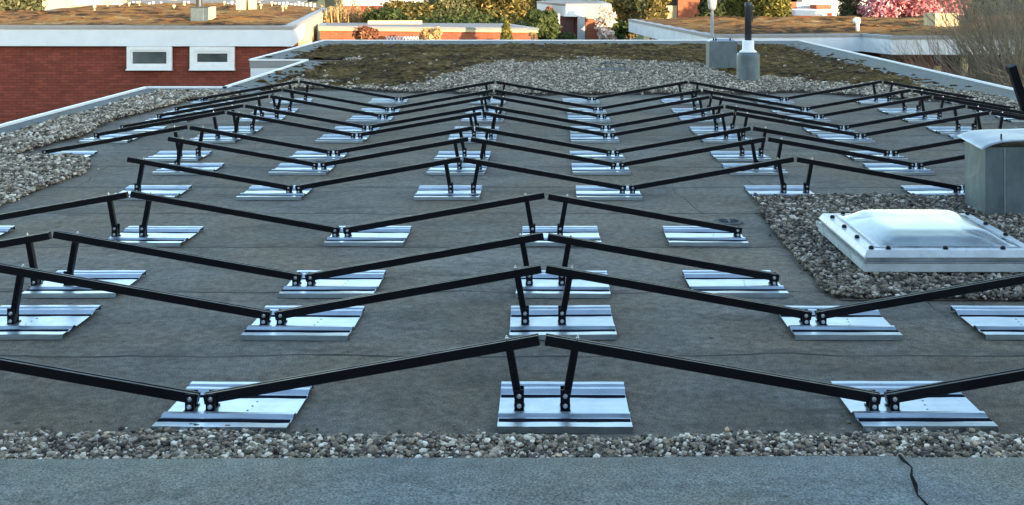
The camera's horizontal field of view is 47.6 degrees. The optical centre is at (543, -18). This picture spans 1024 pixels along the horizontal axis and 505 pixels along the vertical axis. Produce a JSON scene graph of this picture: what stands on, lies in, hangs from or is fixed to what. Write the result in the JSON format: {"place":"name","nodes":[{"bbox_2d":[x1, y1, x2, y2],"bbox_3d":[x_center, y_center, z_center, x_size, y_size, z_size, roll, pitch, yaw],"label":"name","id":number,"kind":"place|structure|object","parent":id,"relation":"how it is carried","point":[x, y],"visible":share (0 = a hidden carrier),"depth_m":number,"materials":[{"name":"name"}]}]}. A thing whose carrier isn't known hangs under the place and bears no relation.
{"place":"outdoors","nodes":[
{"label":"outdoors","id":0,"kind":"place"},
{"bbox_2d":[0,152,107,206],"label":"gravel","id":1,"kind":"structure","parent":0,"point":[21,174],"depth_m":8.93,"materials":[{"name":"grey gravel"}]},
{"bbox_2d":[0,89,243,153],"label":"gravel","id":2,"kind":"structure","parent":0,"point":[30,137],"depth_m":12.26,"materials":[{"name":"grey gravel"}]},
{"bbox_2d":[126,0,341,11],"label":"terrace house","id":3,"kind":"structure","parent":0,"point":[326,3],"depth_m":70.00,"materials":[{"name":"white brick"}]},
{"bbox_2d":[312,0,370,22],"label":"tall grass","id":4,"kind":"structure","parent":0,"point":[340,14],"depth_m":48.59,"materials":[{"name":"plant"}]},
{"bbox_2d":[339,0,427,13],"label":"pale house","id":5,"kind":"structure","parent":0,"point":[374,3],"depth_m":66.00,"materials":[{"name":"white paint"}]},
{"bbox_2d":[318,20,538,39],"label":"brick garage","id":6,"kind":"structure","parent":0,"point":[412,28],"depth_m":40.41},
{"bbox_2d":[386,36,418,39],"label":"lattice fence","id":7,"kind":"object","parent":6,"relation":"attached to","point":[402,37],"visible":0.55,"depth_m":40.09,"materials":[{"name":"white plastic"}]},
{"bbox_2d":[537,0,611,39],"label":"garden house","id":8,"kind":"structure","parent":0,"point":[575,17],"depth_m":50.02,"materials":[{"name":"white paint"}]},
{"bbox_2d":[561,16,573,33],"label":"door","id":9,"kind":"structure","parent":8,"relation":"in","point":[568,22],"depth_m":50.48,"materials":[{"name":"brown wood"}]},
{"bbox_2d":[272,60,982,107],"bbox_3d":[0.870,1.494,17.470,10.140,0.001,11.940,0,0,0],"label":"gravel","id":10,"kind":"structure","parent":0,"point":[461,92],"depth_m":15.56,"materials":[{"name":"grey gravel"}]},
{"bbox_2d":[736,2,759,80],"bbox_3d":[3.070,0.894,17.250,0.600,1.188,0.480,0,0,0],"label":"flue vent","id":11,"kind":"object","parent":10,"relation":"on","point":[748,62],"visible":0.93,"depth_m":17.14,"materials":[{"name":"metal"}]},
{"bbox_2d":[644,0,699,39],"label":"brick house","id":12,"kind":"structure","parent":0,"point":[682,8],"depth_m":60.00,"materials":[{"name":"orange brick"}]},
{"bbox_2d":[517,0,1013,39],"bbox_3d":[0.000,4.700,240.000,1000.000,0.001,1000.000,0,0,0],"label":"ground","id":13,"kind":"structure","parent":0,"point":[639,37],"depth_m":100.20,"materials":[{"name":"green plant"}]},
{"bbox_2d":[0,0,47,10],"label":"leafy bush","id":14,"kind":"object","parent":13,"relation":"on","point":[6,5],"visible":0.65,"depth_m":46.66,"materials":[{"name":"yellow plant"}]},
{"bbox_2d":[42,0,126,9],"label":"cream house","id":15,"kind":"structure","parent":13,"relation":"on","point":[52,4],"depth_m":66.00,"materials":[{"name":"beige paint"}]},
{"bbox_2d":[0,3,326,123],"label":"brick bungalow","id":16,"kind":"object","parent":13,"relation":"on","point":[54,59],"visible":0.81,"depth_m":32.04,"materials":[{"name":"red brick"}]},
{"bbox_2d":[125,46,172,69],"bbox_3d":[-10.825,2.095,31.867,1.264,0.656,0.130,0,0,0],"label":"window","id":17,"kind":"structure","parent":16,"relation":"in","point":[138,57],"depth_m":31.87,"materials":[{"name":"white plastic"}]},
{"bbox_2d":[189,0,209,20],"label":"flue box","id":18,"kind":"object","parent":16,"relation":"on","point":[199,12],"visible":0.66,"depth_m":33.40,"materials":[{"name":"metal"}]},
{"bbox_2d":[209,7,215,19],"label":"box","id":19,"kind":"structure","parent":16,"relation":"on","point":[212,12],"depth_m":34.73,"materials":[{"name":"beige"}]},
{"bbox_2d":[189,46,235,69],"bbox_3d":[-9.100,2.095,31.867,1.255,0.656,0.130,0,0,0],"label":"window","id":20,"kind":"structure","parent":16,"relation":"in","point":[201,57],"depth_m":31.85,"materials":[{"name":"white plastic"}]},
{"bbox_2d":[236,0,256,9],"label":"cream chimney","id":21,"kind":"object","parent":16,"relation":"on","point":[245,4],"visible":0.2,"depth_m":44.10,"materials":[{"name":"beige paint"}]},
{"bbox_2d":[113,1,315,6],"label":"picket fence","id":22,"kind":"object","parent":13,"relation":"on","point":[235,3],"visible":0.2,"depth_m":58.60,"materials":[{"name":"white wood"}]},
{"bbox_2d":[123,0,306,4],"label":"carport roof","id":23,"kind":"structure","parent":13,"relation":"on","point":[216,1],"depth_m":62.27,"materials":[{"name":"white"}]},
{"bbox_2d":[352,25,379,39],"bbox_3d":[-5.865,3.047,38.406,0.787,3.312,0.987,0,0,-41],"label":"rusty shrub","id":24,"kind":"object","parent":13,"relation":"on","point":[363,32],"visible":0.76,"depth_m":38.18,"materials":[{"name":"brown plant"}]},
{"bbox_2d":[359,6,405,22],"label":"green bush","id":25,"kind":"object","parent":13,"relation":"on","point":[384,13],"visible":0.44,"depth_m":47.18,"materials":[{"name":"green plant"}]},
{"bbox_2d":[376,0,436,22],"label":"yellow bush","id":26,"kind":"object","parent":13,"relation":"on","point":[420,9],"visible":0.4,"depth_m":49.59,"materials":[{"name":"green plant"}]},
{"bbox_2d":[419,26,442,39],"bbox_3d":[-3.734,3.078,38.419,0.832,3.251,0.651,0,0,0],"label":"rusty shrub","id":27,"kind":"object","parent":13,"relation":"on","point":[428,33],"visible":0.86,"depth_m":38.25,"materials":[{"name":"yellow plant"}]},
{"bbox_2d":[423,0,479,22],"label":"green bush","id":28,"kind":"object","parent":13,"relation":"on","point":[452,5],"visible":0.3,"depth_m":50.44,"materials":[{"name":"green plant"}]},
{"bbox_2d":[406,6,525,25],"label":"hedge","id":29,"kind":"object","parent":13,"relation":"on","point":[485,18],"visible":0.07,"depth_m":46.32,"materials":[{"name":"green plant"}]},
{"bbox_2d":[471,0,533,23],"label":"yellow bush","id":30,"kind":"object","parent":13,"relation":"on","point":[517,8],"visible":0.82,"depth_m":51.30,"materials":[{"name":"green plant"}]},
{"bbox_2d":[500,18,513,39],"bbox_3d":[-1.234,2.926,38.304,0.514,3.550,0.484,0,0,-43],"label":"conifer","id":31,"kind":"object","parent":13,"relation":"on","point":[506,31],"visible":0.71,"depth_m":38.20,"materials":[{"name":"yellow plant"}]},
{"bbox_2d":[0,40,1023,504],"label":"flat roofed building","id":32,"kind":"structure","parent":13,"relation":"on","point":[150,340],"depth_m":5.01,"materials":[{"name":"grey concrete"}]},
{"bbox_2d":[0,190,748,246],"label":"mounting row","id":33,"kind":"object","parent":32,"relation":"on","point":[387,233],"visible":0.81,"depth_m":6.75,"materials":[{"name":"metal"}]},
{"bbox_2d":[0,230,788,297],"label":"mounting row","id":34,"kind":"object","parent":32,"relation":"on","point":[367,278],"visible":0.81,"depth_m":5.67,"materials":[{"name":"metal"}]},
{"bbox_2d":[0,333,1023,433],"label":"mounting row","id":35,"kind":"object","parent":32,"relation":"on","point":[568,405],"visible":0.99,"depth_m":4.02,"materials":[{"name":"metal"}]},
{"bbox_2d":[0,418,1023,458],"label":"gravel","id":36,"kind":"structure","parent":32,"relation":"on","point":[39,443],"depth_m":3.64,"materials":[{"name":"grey gravel"}]},
{"bbox_2d":[0,263,1023,340],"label":"mounting row","id":37,"kind":"object","parent":32,"relation":"on","point":[335,320],"visible":0.99,"depth_m":5.03,"materials":[{"name":"metal"}]},
{"bbox_2d":[42,125,1023,161],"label":"mounting row","id":38,"kind":"object","parent":32,"relation":"on","point":[314,154],"visible":0.7,"depth_m":9.85,"materials":[{"name":"metal"}]},
{"bbox_2d":[114,156,964,199],"bbox_3d":[0.626,1.363,8.179,7.242,0.271,0.445,0,0,0],"label":"mounting row","id":39,"kind":"object","parent":32,"relation":"on","point":[260,189],"visible":0.85,"depth_m":8.14,"materials":[{"name":"metal"}]},
{"bbox_2d":[79,110,1023,142],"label":"mounting row","id":40,"kind":"object","parent":32,"relation":"on","point":[340,136],"visible":0.73,"depth_m":10.96,"materials":[{"name":"metal"}]},
{"bbox_2d":[152,136,964,174],"bbox_3d":[0.610,1.361,9.213,7.309,0.276,0.447,0,0,0],"label":"mounting row","id":41,"kind":"object","parent":32,"relation":"on","point":[295,166],"visible":0.81,"depth_m":9.17,"materials":[{"name":"metal"}]},
{"bbox_2d":[115,104,1023,134],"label":"mounting row","id":42,"kind":"object","parent":32,"relation":"on","point":[252,128],"visible":0.72,"depth_m":11.56,"materials":[{"name":"metal"}]},
{"bbox_2d":[145,95,1023,122],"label":"mounting row","id":43,"kind":"object","parent":32,"relation":"on","point":[372,117],"visible":0.69,"depth_m":12.54,"materials":[{"name":"metal"}]},
{"bbox_2d":[191,80,977,103],"bbox_3d":[0.560,1.357,14.439,9.786,0.283,0.446,0,0,0],"label":"mounting row","id":44,"kind":"object","parent":32,"relation":"on","point":[577,100],"visible":0.68,"depth_m":14.39,"materials":[{"name":"metal"}]},
{"bbox_2d":[165,88,1014,114],"bbox_3d":[0.579,1.357,13.307,9.736,0.283,0.443,0,0,0],"label":"mounting row","id":45,"kind":"object","parent":32,"relation":"on","point":[382,110],"visible":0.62,"depth_m":13.26,"materials":[{"name":"metal"}]},
{"bbox_2d":[233,42,971,90],"bbox_3d":[0.334,1.474,21.367,11.444,0.116,13.439,0,0,0],"label":"moss","id":46,"kind":"object","parent":32,"relation":"on","point":[287,78],"visible":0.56,"depth_m":19.41,"materials":[{"name":"green plant"}]},
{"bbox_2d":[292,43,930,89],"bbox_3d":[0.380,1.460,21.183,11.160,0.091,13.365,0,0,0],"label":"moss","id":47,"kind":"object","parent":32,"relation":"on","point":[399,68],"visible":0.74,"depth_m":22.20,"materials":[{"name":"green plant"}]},
{"bbox_2d":[271,53,1022,114],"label":"gravel","id":48,"kind":"structure","parent":32,"relation":"on","point":[580,76],"depth_m":17.00,"materials":[{"name":"grey gravel"}]},
{"bbox_2d":[592,62,633,70],"bbox_3d":[1.150,1.386,19.263,0.720,0.117,0.720,0,0,0],"label":"roof drain","id":49,"kind":"object","parent":48,"relation":"on","point":[611,68],"visible":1,"depth_m":19.26,"materials":[{"name":"grey metal"}]},
{"bbox_2d":[706,38,737,68],"bbox_3d":[3.030,1.214,19.705,0.640,0.548,0.590,0,0,0],"label":"vent box","id":50,"kind":"object","parent":32,"relation":"on","point":[721,52],"visible":0.75,"depth_m":19.50,"materials":[{"name":"metal"}]},
{"bbox_2d":[713,218,742,225],"bbox_3d":[1.153,1.489,7.237,0.186,0.020,0.186,0,0,0],"label":"roof drain","id":51,"kind":"object","parent":32,"relation":"on","point":[730,221],"visible":0.98,"depth_m":7.21,"materials":[{"name":"grey metal"}]},
{"bbox_2d":[817,209,1023,273],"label":"skylight","id":52,"kind":"object","parent":32,"relation":"on","point":[910,240],"visible":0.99,"depth_m":5.98,"materials":[{"name":"white plastic"}]},
{"bbox_2d":[957,128,1023,215],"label":"chimney box","id":53,"kind":"object","parent":32,"relation":"on","point":[994,170],"visible":0.89,"depth_m":7.33,"materials":[{"name":"metal"}]},
{"bbox_2d":[1006,63,1023,110],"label":"leaning post","id":54,"kind":"object","parent":32,"relation":"on","point":[1015,78],"visible":1,"depth_m":12.91,"materials":[{"name":"black metal"}]},
{"bbox_2d":[33,0,1023,24],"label":"tree belt","id":55,"kind":"object","parent":13,"relation":"on","point":[640,4],"visible":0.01,"depth_m":90.56,"materials":[{"name":"green plant"}]},
{"bbox_2d":[528,32,537,39],"bbox_3d":[-0.347,3.143,38.021,0.368,3.118,0.349,0,0,0],"label":"dry shrub","id":56,"kind":"object","parent":13,"relation":"on","point":[532,35],"visible":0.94,"depth_m":37.95,"materials":[{"name":"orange plant"}]},
{"bbox_2d":[524,7,563,39],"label":"green bush","id":57,"kind":"object","parent":13,"relation":"on","point":[546,23],"visible":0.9,"depth_m":44.71,"materials":[{"name":"green plant"}]},
{"bbox_2d":[556,31,576,39],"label":"green bush","id":58,"kind":"object","parent":13,"relation":"on","point":[568,35],"visible":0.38,"depth_m":47.29,"materials":[{"name":"green plant"}]},
{"bbox_2d":[594,3,617,39],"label":"magnolia","id":59,"kind":"object","parent":13,"relation":"on","point":[607,17],"visible":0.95,"depth_m":48.42,"materials":[{"name":"white plant"}]},
{"bbox_2d":[611,18,629,39],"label":"green bush","id":60,"kind":"object","parent":13,"relation":"on","point":[620,28],"visible":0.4,"depth_m":49.06,"materials":[{"name":"green plant"}]},
{"bbox_2d":[611,0,640,39],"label":"yellow bush","id":61,"kind":"object","parent":13,"relation":"on","point":[625,10],"visible":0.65,"depth_m":54.59,"materials":[{"name":"green plant"}]},
{"bbox_2d":[639,0,671,39],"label":"yellow bush","id":62,"kind":"object","parent":13,"relation":"on","point":[654,9],"visible":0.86,"depth_m":52.57,"materials":[{"name":"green plant"}]},
{"bbox_2d":[695,0,726,16],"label":"conifer","id":63,"kind":"object","parent":13,"relation":"on","point":[702,7],"visible":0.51,"depth_m":53.66,"materials":[{"name":"green plant"}]},
{"bbox_2d":[723,0,748,16],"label":"conifer","id":64,"kind":"object","parent":13,"relation":"on","point":[734,7],"visible":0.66,"depth_m":54.58,"materials":[{"name":"green plant"}]},
{"bbox_2d":[753,0,791,16],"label":"conifer","id":65,"kind":"object","parent":13,"relation":"on","point":[773,8],"visible":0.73,"depth_m":52.95,"materials":[{"name":"yellow plant"}]},
{"bbox_2d":[628,14,1023,84],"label":"bungalow","id":66,"kind":"object","parent":13,"relation":"on","point":[840,32],"visible":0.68,"depth_m":34.02,"materials":[{"name":"white paint"}]},
{"bbox_2d":[853,17,860,30],"bbox_3d":[9.150,1.250,33.900,0.220,0.440,0.220,0,0,0],"label":"vent pipe","id":67,"kind":"object","parent":66,"relation":"on","point":[857,21],"visible":0.88,"depth_m":33.84,"materials":[{"name":"white plastic"}]},
{"bbox_2d":[924,13,957,25],"bbox_3d":[12.159,1.200,35.488,0.840,0.500,0.600,0,0,-16],"label":"cream chimney","id":68,"kind":"object","parent":66,"relation":"on","point":[932,17],"visible":0.32,"depth_m":35.22,"materials":[{"name":"beige paint"}]},
{"bbox_2d":[836,0,867,16],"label":"bush","id":69,"kind":"object","parent":13,"relation":"on","point":[846,8],"visible":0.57,"depth_m":53.68,"materials":[{"name":"green plant"}]},
{"bbox_2d":[852,0,969,16],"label":"pink tree","id":70,"kind":"object","parent":13,"relation":"on","point":[883,8],"visible":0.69,"depth_m":50.90,"materials":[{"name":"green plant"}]},
{"bbox_2d":[867,0,1023,87],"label":"bare tree","id":71,"kind":"object","parent":13,"relation":"on","point":[986,40],"visible":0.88,"depth_m":25.95,"materials":[{"name":"brown plant"}]},
{"bbox_2d":[789,0,871,16],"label":"white house","id":72,"kind":"structure","parent":0,"point":[805,8],"depth_m":61.90,"materials":[{"name":"white paint"}]},
{"bbox_2d":[754,192,1023,300],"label":"gravel","id":73,"kind":"structure","parent":0,"point":[793,220],"depth_m":6.56,"materials":[{"name":"grey gravel"}]},
{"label":"footpath","id":74,"kind":"structure","parent":0,"visible":0},
{"bbox_2d":[707,0,716,38],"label":"street lamp","id":75,"kind":"object","parent":74,"relation":"on","point":[712,5],"visible":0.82,"depth_m":30.16,"materials":[{"name":"grey metal"}]}
]}

